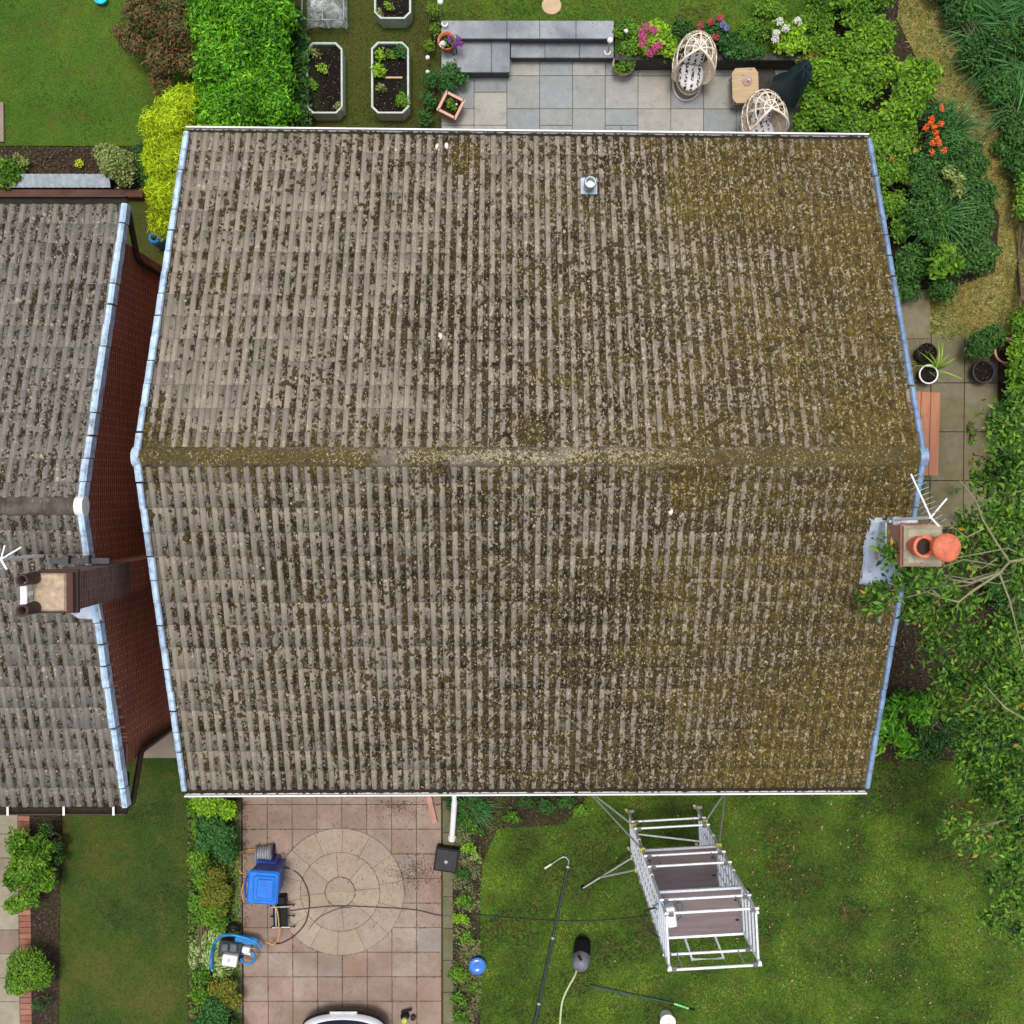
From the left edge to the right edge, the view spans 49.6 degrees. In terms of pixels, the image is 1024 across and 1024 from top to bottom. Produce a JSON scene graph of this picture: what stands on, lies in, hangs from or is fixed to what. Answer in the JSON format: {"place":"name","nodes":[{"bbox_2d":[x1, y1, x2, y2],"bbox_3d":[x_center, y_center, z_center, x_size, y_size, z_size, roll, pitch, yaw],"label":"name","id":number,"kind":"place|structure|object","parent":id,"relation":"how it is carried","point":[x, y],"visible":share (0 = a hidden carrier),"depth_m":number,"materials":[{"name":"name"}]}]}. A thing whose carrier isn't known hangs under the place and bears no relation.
{"place":"outdoors","nodes":[
{"label":"outdoors","id":0,"kind":"place"},
{"bbox_2d":[0,815,19,1023],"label":"neighbour drive","id":1,"kind":"structure","parent":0,"point":[9,944],"depth_m":20.59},
{"bbox_2d":[24,815,61,1023],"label":"garden bed","id":2,"kind":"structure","parent":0,"point":[45,926],"depth_m":20.61,"materials":[{"name":"brown soil"}]},
{"bbox_2d":[2,945,54,996],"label":"clipped shrub","id":3,"kind":"object","parent":2,"relation":"on","point":[19,978],"visible":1,"depth_m":19.99,"materials":[{"name":"green plant"}]},
{"bbox_2d":[1,826,58,914],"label":"shrub","id":4,"kind":"object","parent":2,"relation":"on","point":[38,875],"visible":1,"depth_m":19.96,"materials":[{"name":"green plant"}]},
{"bbox_2d":[0,147,167,191],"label":"neighbour bed soil","id":5,"kind":"structure","parent":0,"point":[41,151],"depth_m":20.29,"materials":[{"name":"brown soil"}]},
{"bbox_2d":[0,156,24,190],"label":"leafy plant","id":6,"kind":"object","parent":5,"relation":"on","point":[10,170],"visible":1,"depth_m":19.97,"materials":[{"name":"green plant"}]},
{"bbox_2d":[0,174,112,188],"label":"stone edging","id":7,"kind":"object","parent":5,"relation":"on","point":[65,181],"visible":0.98,"depth_m":20.06,"materials":[{"name":"grey stone"}]},
{"bbox_2d":[0,189,145,199],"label":"brick ledge","id":8,"kind":"object","parent":5,"relation":"on","point":[133,194],"visible":0.72,"depth_m":20.10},
{"bbox_2d":[91,142,136,189],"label":"variegated shrub","id":9,"kind":"object","parent":5,"relation":"on","point":[109,157],"visible":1,"depth_m":19.73,"materials":[{"name":"green plant"}]},
{"bbox_2d":[0,0,200,145],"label":"neighbour back lawn","id":10,"kind":"structure","parent":0,"point":[79,71],"depth_m":20.25,"materials":[{"name":"green plant"}]},
{"bbox_2d":[109,0,198,96],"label":"photinia shrub","id":11,"kind":"object","parent":10,"relation":"on","point":[169,43],"visible":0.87,"depth_m":19.24,"materials":[{"name":"brown plant"}]},
{"bbox_2d":[55,757,203,1023],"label":"neighbour front lawn","id":12,"kind":"structure","parent":0,"point":[137,898],"depth_m":20.62,"materials":[{"name":"green plant"}]},
{"bbox_2d":[143,732,176,757],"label":"paving slab","id":13,"kind":"structure","parent":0,"point":[164,747],"depth_m":20.54,"materials":[{"name":"beige concrete"}]},
{"bbox_2d":[188,797,243,1023],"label":"border soil","id":14,"kind":"structure","parent":0,"point":[230,912],"depth_m":20.61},
{"bbox_2d":[192,902,229,934],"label":"border shrub","id":15,"kind":"object","parent":14,"relation":"on","point":[208,915],"visible":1,"depth_m":20.23,"materials":[{"name":"green plant"}]},
{"bbox_2d":[188,996,234,1023],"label":"border shrub","id":16,"kind":"object","parent":14,"relation":"on","point":[209,1009],"visible":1,"depth_m":20.10,"materials":[{"name":"green plant"}]},
{"bbox_2d":[187,928,238,982],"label":"hosta","id":17,"kind":"object","parent":14,"relation":"on","point":[205,959],"visible":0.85,"depth_m":20.40,"materials":[{"name":"green plant"}]},
{"bbox_2d":[189,797,237,820],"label":"border shrub","id":18,"kind":"object","parent":14,"relation":"on","point":[210,806],"visible":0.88,"depth_m":20.00,"materials":[{"name":"green plant"}]},
{"bbox_2d":[187,800,240,1023],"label":"border weeds","id":19,"kind":"object","parent":14,"relation":"on","point":[229,877],"visible":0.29,"depth_m":20.56,"materials":[{"name":"green plant"}]},
{"bbox_2d":[199,865,232,920],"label":"border shrub","id":20,"kind":"object","parent":14,"relation":"on","point":[218,892],"visible":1,"depth_m":20.19,"materials":[{"name":"green plant"}]},
{"bbox_2d":[192,814,241,864],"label":"border shrub","id":21,"kind":"object","parent":14,"relation":"on","point":[217,836],"visible":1,"depth_m":20.00,"materials":[{"name":"green plant"}]},
{"bbox_2d":[207,975,243,1011],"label":"border shrub","id":22,"kind":"object","parent":14,"relation":"on","point":[230,992],"visible":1,"depth_m":20.15,"materials":[{"name":"yellow plant"}]},
{"bbox_2d":[210,923,262,969],"bbox_3d":[-5.053,8.011,20.378,0.927,0.530,0.806,8,91,0],"label":"pressure washer","id":23,"kind":"object","parent":14,"relation":"on","point":[233,948],"visible":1,"depth_m":20.31,"materials":[{"name":"blue paint"}]},
{"bbox_2d":[0,47,612,1023],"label":"ground","id":24,"kind":"structure","parent":0,"point":[146,247],"depth_m":20.36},
{"bbox_2d":[18,815,31,1023],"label":"neighbour drive brick edge","id":25,"kind":"object","parent":24,"relation":"on","point":[25,942],"visible":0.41,"depth_m":20.60,"materials":[{"name":"red brick"}]},
{"bbox_2d":[0,195,172,815],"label":"house","id":26,"kind":"structure","parent":24,"relation":"on","point":[85,715],"depth_m":14.82,"materials":[{"name":"tile"}]},
{"bbox_2d":[136,80,200,241],"bbox_3d":[-5.777,-6.037,19.285,1.224,2.051,2.880,0,91,0],"label":"golden conifer","id":27,"kind":"object","parent":24,"relation":"on","point":[173,112],"visible":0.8,"depth_m":18.58,"materials":[{"name":"yellow plant"}]},
{"bbox_2d":[235,800,242,1023],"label":"driveway left edging","id":28,"kind":"object","parent":24,"relation":"on","point":[239,825],"visible":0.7,"depth_m":20.58,"materials":[{"name":"concrete"}]},
{"bbox_2d":[182,0,302,126],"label":"laurel hedge","id":29,"kind":"object","parent":24,"relation":"on","point":[241,75],"visible":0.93,"depth_m":18.72,"materials":[{"name":"green plant"}]},
{"bbox_2d":[443,799,452,1023],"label":"driveway edging","id":30,"kind":"object","parent":24,"relation":"on","point":[447,938],"visible":0.77,"depth_m":20.59,"materials":[{"name":"concrete"}]},
{"bbox_2d":[442,21,613,48],"bbox_3d":[0.278,-8.593,19.973,3.064,0.550,0.315,0,91,0],"label":"stone step","id":31,"kind":"object","parent":24,"relation":"on","point":[579,32],"visible":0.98,"depth_m":19.70,"materials":[{"name":"grey stone"}]},
{"bbox_2d":[130,126,960,796],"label":"house","id":32,"kind":"structure","parent":24,"relation":"on","point":[526,462],"depth_m":14.28,"materials":[{"name":"tile"}]},
{"bbox_2d":[613,53,799,69],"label":"retaining wall","id":33,"kind":"structure","parent":24,"relation":"on","point":[776,61],"depth_m":19.88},
{"bbox_2d":[242,796,441,1023],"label":"driveway","id":34,"kind":"structure","parent":0,"point":[292,996],"depth_m":20.62,"materials":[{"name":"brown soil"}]},
{"bbox_2d":[244,859,284,904],"bbox_3d":[-4.450,6.647,20.071,0.613,1.028,0.600,4,91,0],"label":"wheelie bin","id":35,"kind":"object","parent":34,"relation":"on","point":[265,883],"visible":0.81,"depth_m":19.60,"materials":[{"name":"blue plastic"}]},
{"bbox_2d":[280,828,403,954],"bbox_3d":[-3.197,7.067,20.607,2.371,0.032,2.371,0,91,0],"label":"driveway circle","id":36,"kind":"object","parent":34,"relation":"on","point":[329,941],"visible":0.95,"depth_m":20.59,"materials":[{"name":"concrete"}]},
{"bbox_2d":[243,800,441,927],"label":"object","id":37,"kind":"object","parent":34,"relation":"on","point":[357,855],"visible":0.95,"depth_m":20.55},
{"bbox_2d":[302,1007,386,1023],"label":"parked car","id":38,"kind":"object","parent":34,"relation":"on","point":[345,1015],"visible":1,"depth_m":20.18,"materials":[{"name":"white paint"}]},
{"bbox_2d":[433,843,458,872],"bbox_3d":[-1.207,6.386,20.443,0.432,0.330,0.432,8,91,0],"label":"gully cover","id":39,"kind":"object","parent":34,"relation":"on","point":[446,858],"visible":1,"depth_m":20.30,"materials":[{"name":"black plastic"}]},
{"bbox_2d":[291,0,441,128],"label":"mossy bed ground","id":40,"kind":"structure","parent":0,"point":[357,45],"depth_m":20.25,"materials":[{"name":"green plant"}]},
{"bbox_2d":[286,0,311,126],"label":"shrub","id":41,"kind":"object","parent":40,"relation":"on","point":[300,61],"visible":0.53,"depth_m":19.67,"materials":[{"name":"green plant"}]},
{"bbox_2d":[302,0,348,32],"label":"cloche","id":42,"kind":"object","parent":40,"relation":"on","point":[338,10],"visible":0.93,"depth_m":19.77,"materials":[{"name":"white"}]},
{"bbox_2d":[306,42,345,120],"bbox_3d":[-3.365,-7.783,20.044,0.657,0.432,1.262,0,91,0],"label":"raised bed","id":43,"kind":"object","parent":40,"relation":"on","point":[328,93],"visible":0.93,"depth_m":19.93,"materials":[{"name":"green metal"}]},
{"bbox_2d":[371,42,410,120],"bbox_3d":[-2.186,-7.788,20.047,0.677,0.432,1.271,0,91,0],"label":"raised bed","id":44,"kind":"object","parent":40,"relation":"on","point":[395,81],"visible":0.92,"depth_m":19.93,"materials":[{"name":"green metal"}]},
{"bbox_2d":[374,0,412,27],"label":"raised bed","id":45,"kind":"object","parent":40,"relation":"on","point":[400,15],"visible":1,"depth_m":19.90,"materials":[{"name":"white metal"}]},
{"bbox_2d":[416,69,441,126],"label":"border plant","id":46,"kind":"object","parent":40,"relation":"on","point":[427,101],"visible":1,"depth_m":19.95,"materials":[{"name":"green plant"}]},
{"bbox_2d":[449,795,587,1023],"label":"border soil","id":47,"kind":"structure","parent":0,"point":[481,842],"depth_m":20.59,"materials":[{"name":"brown soil"}]},
{"bbox_2d":[450,800,480,1023],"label":"border weeds","id":48,"kind":"object","parent":47,"relation":"on","point":[467,927],"visible":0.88,"depth_m":20.60,"materials":[{"name":"green plant"}]},
{"bbox_2d":[441,59,800,131],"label":"patio","id":49,"kind":"structure","parent":0,"point":[604,94],"depth_m":20.25,"materials":[{"name":"grey stone"}]},
{"bbox_2d":[438,58,468,94],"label":"border plant","id":50,"kind":"object","parent":49,"relation":"on","point":[451,79],"visible":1,"depth_m":19.87,"materials":[{"name":"green plant"}]},
{"bbox_2d":[442,42,509,77],"bbox_3d":[-0.653,-8.208,20.076,1.227,0.360,0.589,0,91,0],"label":"stone landing","id":51,"kind":"object","parent":49,"relation":"on","point":[482,59],"visible":0.89,"depth_m":19.90,"materials":[{"name":"grey stone"}]},
{"bbox_2d":[511,39,613,61],"bbox_3d":[0.906,-8.372,20.115,1.858,0.280,0.330,0,91,0],"label":"stone step","id":52,"kind":"object","parent":49,"relation":"on","point":[557,52],"visible":0.95,"depth_m":19.98,"materials":[{"name":"grey stone"}]},
{"bbox_2d":[671,30,716,100],"bbox_3d":[3.214,-7.949,19.552,0.780,1.392,0.910,6,91,0],"label":"hanging egg chair","id":53,"kind":"object","parent":49,"relation":"on","point":[691,76],"visible":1,"depth_m":19.64,"materials":[{"name":"wicker"}]},
{"bbox_2d":[729,68,758,109],"bbox_3d":[4.175,-7.640,20.031,0.470,0.452,0.620,-2,91,0],"label":"garden table","id":54,"kind":"object","parent":49,"relation":"on","point":[742,93],"visible":0.69,"depth_m":19.80,"materials":[{"name":"wood"}]},
{"bbox_2d":[740,89,788,131],"bbox_3d":[4.423,-6.927,19.561,0.804,1.429,0.936,-12,91,0],"label":"hanging egg chair","id":55,"kind":"object","parent":49,"relation":"on","point":[760,113],"visible":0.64,"depth_m":19.40,"materials":[{"name":"wicker"}]},
{"bbox_2d":[756,59,811,112],"bbox_3d":[4.734,-7.598,19.267,0.874,2.031,1.172,0,91,0],"label":"covered parasol","id":56,"kind":"object","parent":49,"relation":"on","point":[789,87],"visible":0.79,"depth_m":18.97,"materials":[{"name":"teal fabric"}]},
{"bbox_2d":[437,0,835,58],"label":"lawn","id":57,"kind":"structure","parent":0,"point":[633,6],"depth_m":19.79,"materials":[{"name":"green plant"}]},
{"bbox_2d":[637,17,676,63],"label":"hydrangea","id":58,"kind":"object","parent":57,"relation":"on","point":[654,35],"visible":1,"depth_m":19.39,"materials":[{"name":"green plant"}]},
{"bbox_2d":[696,13,742,61],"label":"hydrangea","id":59,"kind":"object","parent":57,"relation":"on","point":[716,29],"visible":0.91,"depth_m":19.47,"materials":[{"name":"green plant"}]},
{"bbox_2d":[736,17,771,42],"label":"bed plant","id":60,"kind":"object","parent":57,"relation":"on","point":[759,31],"visible":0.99,"depth_m":19.66,"materials":[{"name":"green plant"}]},
{"bbox_2d":[751,0,786,17],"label":"bed plant","id":61,"kind":"object","parent":57,"relation":"on","point":[768,7],"visible":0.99,"depth_m":19.66,"materials":[{"name":"green plant"}]},
{"bbox_2d":[768,16,811,55],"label":"hydrangea","id":62,"kind":"object","parent":57,"relation":"on","point":[794,40],"visible":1,"depth_m":19.46,"materials":[{"name":"green plant"}]},
{"bbox_2d":[798,4,837,33],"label":"bed plant","id":63,"kind":"object","parent":57,"relation":"on","point":[818,20],"visible":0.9,"depth_m":19.64,"materials":[{"name":"green plant"}]},
{"bbox_2d":[807,28,842,55],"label":"bed plant","id":64,"kind":"object","parent":57,"relation":"on","point":[818,42],"visible":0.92,"depth_m":19.65,"materials":[{"name":"green plant"}]},
{"bbox_2d":[473,759,1023,1023],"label":"front lawn","id":65,"kind":"structure","parent":0,"point":[659,1009],"depth_m":20.65,"materials":[{"name":"green plant"}]},
{"bbox_2d":[533,856,569,1023],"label":"water fed pole","id":66,"kind":"object","parent":65,"relation":"on","point":[549,954],"visible":1,"depth_m":20.57,"materials":[{"name":"plastic"}]},
{"bbox_2d":[572,936,590,971],"bbox_3d":[1.278,8.095,20.258,0.320,0.676,0.510,17,91,-1],"label":"debris vacuum","id":67,"kind":"object","parent":65,"relation":"on","point":[581,953],"visible":1,"depth_m":20.14,"materials":[{"name":"black plastic"}]},
{"bbox_2d":[581,795,761,971],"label":"scaffold tower","id":68,"kind":"structure","parent":65,"relation":"on","point":[686,877],"depth_m":16.95,"materials":[{"name":"metal"}]},
{"bbox_2d":[574,758,1023,1023],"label":"clover","id":69,"kind":"object","parent":65,"relation":"on","point":[818,911],"visible":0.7,"depth_m":20.62,"materials":[{"name":"green plant"}]},
{"bbox_2d":[592,737,1023,1023],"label":"fallen leaves","id":70,"kind":"object","parent":65,"relation":"on","point":[852,892],"visible":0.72,"depth_m":20.59,"materials":[{"name":"yellow plant"}]},
{"bbox_2d":[800,0,1023,764],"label":"side bed soil","id":71,"kind":"structure","parent":0,"point":[901,51],"depth_m":20.52,"materials":[{"name":"brown soil"}]},
{"bbox_2d":[791,81,879,132],"bbox_3d":[5.590,-6.988,19.821,1.746,0.981,1.072,33,91,-1],"label":"shrub","id":72,"kind":"object","parent":71,"relation":"on","point":[825,114],"visible":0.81,"depth_m":19.51,"materials":[{"name":"green plant"}]},
{"bbox_2d":[808,0,894,34],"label":"shrub","id":73,"kind":"object","parent":71,"relation":"on","point":[852,11],"visible":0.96,"depth_m":19.62,"materials":[{"name":"green plant"}]},
{"bbox_2d":[809,12,902,116],"bbox_3d":[6.179,-7.828,19.682,1.989,1.220,1.352,-37,91,1],"label":"shrub","id":74,"kind":"object","parent":71,"relation":"on","point":[860,59],"visible":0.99,"depth_m":19.31,"materials":[{"name":"green plant"}]},
{"bbox_2d":[868,120,922,243],"bbox_3d":[6.696,-5.848,19.831,1.288,1.027,2.122,0,91,0],"label":"shrub","id":75,"kind":"object","parent":71,"relation":"on","point":[897,147],"visible":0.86,"depth_m":19.53,"materials":[{"name":"green plant"}]},
{"bbox_2d":[875,690,933,760],"bbox_3d":[6.972,3.870,20.066,1.194,1.025,1.359,0,91,0],"label":"cherry laurel","id":76,"kind":"object","parent":71,"relation":"on","point":[913,708],"visible":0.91,"depth_m":19.77,"materials":[{"name":"green plant"}]},
{"bbox_2d":[869,51,943,135],"bbox_3d":[6.890,-7.411,19.738,1.066,1.136,1.778,29,91,-1],"label":"shrub","id":77,"kind":"object","parent":71,"relation":"on","point":[915,83],"visible":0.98,"depth_m":19.43,"materials":[{"name":"green plant"}]},
{"bbox_2d":[900,289,929,338],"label":"side path end slab","id":78,"kind":"structure","parent":71,"relation":"on","point":[916,317],"depth_m":20.32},
{"bbox_2d":[887,98,966,185],"bbox_3d":[7.423,-6.526,19.785,1.648,1.080,1.084,-44,91,1],"label":"montbretia","id":79,"kind":"object","parent":71,"relation":"on","point":[942,143],"visible":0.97,"depth_m":19.68,"materials":[{"name":"green plant"}]},
{"bbox_2d":[889,687,972,768],"bbox_3d":[7.760,3.823,20.411,1.366,0.347,1.623,-25,91,0],"label":"ivy","id":80,"kind":"object","parent":71,"relation":"on","point":[952,741],"visible":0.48,"depth_m":20.38,"materials":[{"name":"green plant"}]},
{"bbox_2d":[852,374,1023,950],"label":"tree","id":81,"kind":"object","parent":71,"relation":"on","point":[989,686],"visible":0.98,"depth_m":15.51,"materials":[{"name":"green plant"}]},
{"bbox_2d":[924,238,966,281],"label":"shrub","id":82,"kind":"object","parent":71,"relation":"on","point":[944,259],"visible":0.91,"depth_m":19.25,"materials":[{"name":"green plant"}]},
{"bbox_2d":[896,165,995,259],"bbox_3d":[7.678,-5.301,19.525,1.882,0.538,1.686,24,91,-1],"label":"strap leaved clump","id":83,"kind":"object","parent":71,"relation":"on","point":[952,217],"visible":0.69,"depth_m":19.55,"materials":[{"name":"green plant"}]},
{"bbox_2d":[872,528,1021,776],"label":"bed litter","id":84,"kind":"object","parent":71,"relation":"on","point":[904,647],"visible":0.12,"depth_m":20.51,"materials":[{"name":"brown plant"}]},
{"bbox_2d":[894,139,1002,304],"bbox_3d":[7.814,-5.193,19.834,2.054,1.061,2.911,0,91,0],"label":"ivy shrub","id":85,"kind":"object","parent":71,"relation":"on","point":[973,157],"visible":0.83,"depth_m":19.60,"materials":[{"name":"green plant"}]},
{"bbox_2d":[932,0,1021,66],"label":"strap leaved clump","id":86,"kind":"object","parent":71,"relation":"on","point":[979,10],"visible":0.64,"depth_m":20.03,"materials":[{"name":"green plant"}]},
{"bbox_2d":[940,11,1023,121],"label":"strap leaved clump","id":87,"kind":"object","parent":71,"relation":"on","point":[977,73],"visible":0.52,"depth_m":19.99,"materials":[{"name":"green plant"}]},
{"bbox_2d":[962,0,1023,73],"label":"strap leaved clump","id":88,"kind":"object","parent":71,"relation":"on","point":[991,16],"visible":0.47,"depth_m":19.94,"materials":[{"name":"green plant"}]},
{"bbox_2d":[967,393,1023,810],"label":"shrub","id":89,"kind":"object","parent":71,"relation":"on","point":[1003,601],"visible":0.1,"depth_m":19.91,"materials":[{"name":"green plant"}]},
{"bbox_2d":[968,59,1023,157],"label":"strap leaved clump","id":90,"kind":"object","parent":71,"relation":"on","point":[1016,102],"visible":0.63,"depth_m":20.04,"materials":[{"name":"green plant"}]},
{"bbox_2d":[972,5,1023,113],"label":"strap leaved clump","id":91,"kind":"object","parent":71,"relation":"on","point":[1015,74],"visible":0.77,"depth_m":19.89,"materials":[{"name":"green plant"}]},
{"bbox_2d":[1000,338,1023,393],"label":"shrub","id":92,"kind":"object","parent":71,"relation":"on","point":[1014,365],"visible":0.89,"depth_m":19.49,"materials":[{"name":"green plant"}]},
{"bbox_2d":[906,334,997,528],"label":"side path","id":93,"kind":"structure","parent":0,"point":[961,394],"depth_m":20.41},
{"bbox_2d":[916,391,939,475],"bbox_3d":[7.462,-1.418,20.204,0.517,0.408,1.522,1,91,0],"label":"bench","id":94,"kind":"object","parent":93,"relation":"on","point":[929,406],"visible":0.51,"depth_m":20.00,"materials":[{"name":"brown wood"}]},
{"bbox_2d":[969,359,996,383],"bbox_3d":[8.577,-2.555,20.231,0.440,0.304,0.440,0,91,0],"label":"plant pot","id":95,"kind":"object","parent":93,"relation":"on","point":[984,371],"visible":0.99,"depth_m":20.15,"materials":[{"name":"grey plastic"}]},
{"bbox_2d":[963,324,1008,360],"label":"shrub","id":96,"kind":"object","parent":93,"relation":"on","point":[986,340],"visible":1,"depth_m":19.78,"materials":[{"name":"green plant"}]},
{"bbox_2d":[896,0,1023,338],"bbox_3d":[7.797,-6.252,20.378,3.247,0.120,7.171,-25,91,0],"label":"dry straw path","id":97,"kind":"structure","parent":0,"point":[915,23],"depth_m":20.33,"materials":[{"name":"plant"}]},
{"bbox_2d":[919,89,992,160],"bbox_3d":[7.958,-6.882,19.789,1.499,0.435,1.536,0,91,0],"label":"strap leaved clump","id":98,"kind":"object","parent":97,"relation":"on","point":[965,125],"visible":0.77,"depth_m":19.81,"materials":[{"name":"green plant"}]},
{"bbox_2d":[896,0,1023,340],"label":"path weeds","id":99,"kind":"object","parent":97,"relation":"on","point":[942,305],"visible":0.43,"depth_m":20.28,"materials":[{"name":"green plant"}]},
{"bbox_2d":[930,0,1023,182],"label":"ground cover shrub","id":100,"kind":"object","parent":97,"relation":"on","point":[970,57],"visible":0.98,"depth_m":19.87,"materials":[{"name":"green plant"}]},
{"bbox_2d":[1007,169,1023,343],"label":"shrub","id":101,"kind":"object","parent":97,"relation":"on","point":[1018,319],"visible":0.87,"depth_m":19.89,"materials":[{"name":"green plant"}]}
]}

